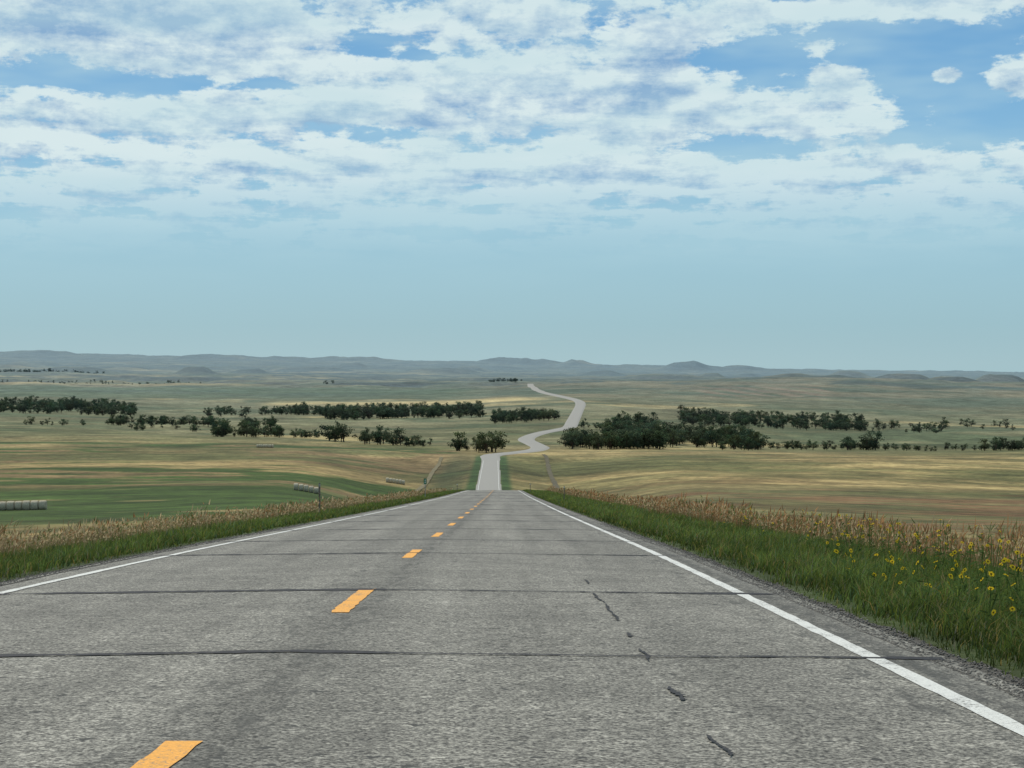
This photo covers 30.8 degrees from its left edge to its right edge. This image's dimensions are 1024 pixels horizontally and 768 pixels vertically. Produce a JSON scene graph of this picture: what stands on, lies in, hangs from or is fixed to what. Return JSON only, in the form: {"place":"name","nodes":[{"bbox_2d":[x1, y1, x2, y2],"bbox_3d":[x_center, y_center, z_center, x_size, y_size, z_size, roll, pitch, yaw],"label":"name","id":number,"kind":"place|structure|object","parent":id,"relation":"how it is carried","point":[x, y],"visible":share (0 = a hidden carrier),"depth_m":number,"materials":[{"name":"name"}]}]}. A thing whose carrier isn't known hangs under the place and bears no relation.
{"place":"outdoors","nodes":[
{"label":"outdoors","id":0,"kind":"place"},
{"bbox_2d":[0,384,1023,767],"bbox_3d":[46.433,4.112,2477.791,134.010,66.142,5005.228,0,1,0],"label":"highway road","id":1,"kind":"structure","parent":0,"point":[488,622],"depth_m":12.86,"materials":[{"name":"grey asphalt"}]},
{"bbox_2d":[0,350,1023,679],"bbox_3d":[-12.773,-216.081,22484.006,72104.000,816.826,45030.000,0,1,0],"label":"prairie ground","id":2,"kind":"structure","parent":0,"point":[74,470],"depth_m":1400.43,"materials":[{"name":"plant"}]},
{"bbox_2d":[0,500,46,510],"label":"round hay bale row","id":3,"kind":"object","parent":2,"relation":"on","point":[24,505],"visible":1,"depth_m":322.18,"materials":[{"name":"plastic"}]},
{"bbox_2d":[0,368,521,383],"bbox_3d":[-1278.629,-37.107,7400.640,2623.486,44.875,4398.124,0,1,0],"label":"distant trees","id":4,"kind":"object","parent":2,"relation":"on","point":[168,381],"visible":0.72,"depth_m":5697.26,"materials":[{"name":"green plant"}]},
{"bbox_2d":[256,444,273,447],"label":"round hay bale row","id":5,"kind":"object","parent":2,"relation":"on","point":[264,446],"visible":1,"depth_m":1179.73,"materials":[{"name":"plastic"}]},
{"bbox_2d":[23,414,509,452],"bbox_3d":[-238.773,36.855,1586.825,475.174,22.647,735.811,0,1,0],"label":"creek cottonwood trees","id":6,"kind":"object","parent":2,"relation":"on","point":[222,428],"visible":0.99,"depth_m":1481.56,"materials":[{"name":"green plant"}]},
{"bbox_2d":[0,395,559,422],"bbox_3d":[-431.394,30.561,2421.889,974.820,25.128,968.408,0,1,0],"label":"valley tree belt","id":7,"kind":"object","parent":2,"relation":"on","point":[382,410],"visible":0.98,"depth_m":2346.98,"materials":[{"name":"green plant"}]},
{"bbox_2d":[294,483,318,493],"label":"round hay bale row","id":8,"kind":"object","parent":2,"relation":"on","point":[313,489],"visible":0.99,"depth_m":504.85,"materials":[{"name":"plastic"}]},
{"bbox_2d":[386,478,404,484],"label":"round hay bale row","id":9,"kind":"object","parent":2,"relation":"on","point":[391,480],"visible":1,"depth_m":800.04,"materials":[{"name":"plastic"}]},
{"bbox_2d":[415,457,442,491],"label":"dirt track","id":10,"kind":"structure","parent":2,"relation":"on","point":[431,473],"depth_m":924.56,"materials":[{"name":"soil"}]},
{"bbox_2d":[0,491,1023,700],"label":"gravel shoulder","id":11,"kind":"object","parent":2,"relation":"on","point":[984,668],"visible":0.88,"depth_m":18.53},
{"bbox_2d":[0,489,1023,678],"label":"roadside green grass","id":12,"kind":"structure","parent":2,"relation":"on","point":[785,556],"depth_m":29.25,"materials":[{"name":"green plant"}]},
{"bbox_2d":[0,486,1023,580],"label":"tall dry grass","id":13,"kind":"structure","parent":2,"relation":"on","point":[704,511],"depth_m":57.81,"materials":[{"name":"beige plant"}]},
{"bbox_2d":[542,454,559,488],"bbox_3d":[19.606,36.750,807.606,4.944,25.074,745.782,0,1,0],"label":"dirt track","id":14,"kind":"structure","parent":2,"relation":"on","point":[551,476],"depth_m":948.85,"materials":[{"name":"soil"}]},
{"bbox_2d":[557,404,1023,450],"bbox_3d":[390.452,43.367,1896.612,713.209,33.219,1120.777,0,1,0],"label":"creek grove trees","id":15,"kind":"object","parent":2,"relation":"on","point":[637,433],"visible":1,"depth_m":1520.94,"materials":[{"name":"green plant"}]},
{"bbox_2d":[724,508,1023,635],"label":"wild sunflowers","id":16,"kind":"object","parent":2,"relation":"on","point":[952,568],"visible":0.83,"depth_m":23.42,"materials":[{"name":"yellow plant"}]},
{"bbox_2d":[0,0,1023,371],"label":"sky","id":17,"kind":"structure","parent":0,"point":[769,184],"materials":[{"name":"blue"}]}
]}

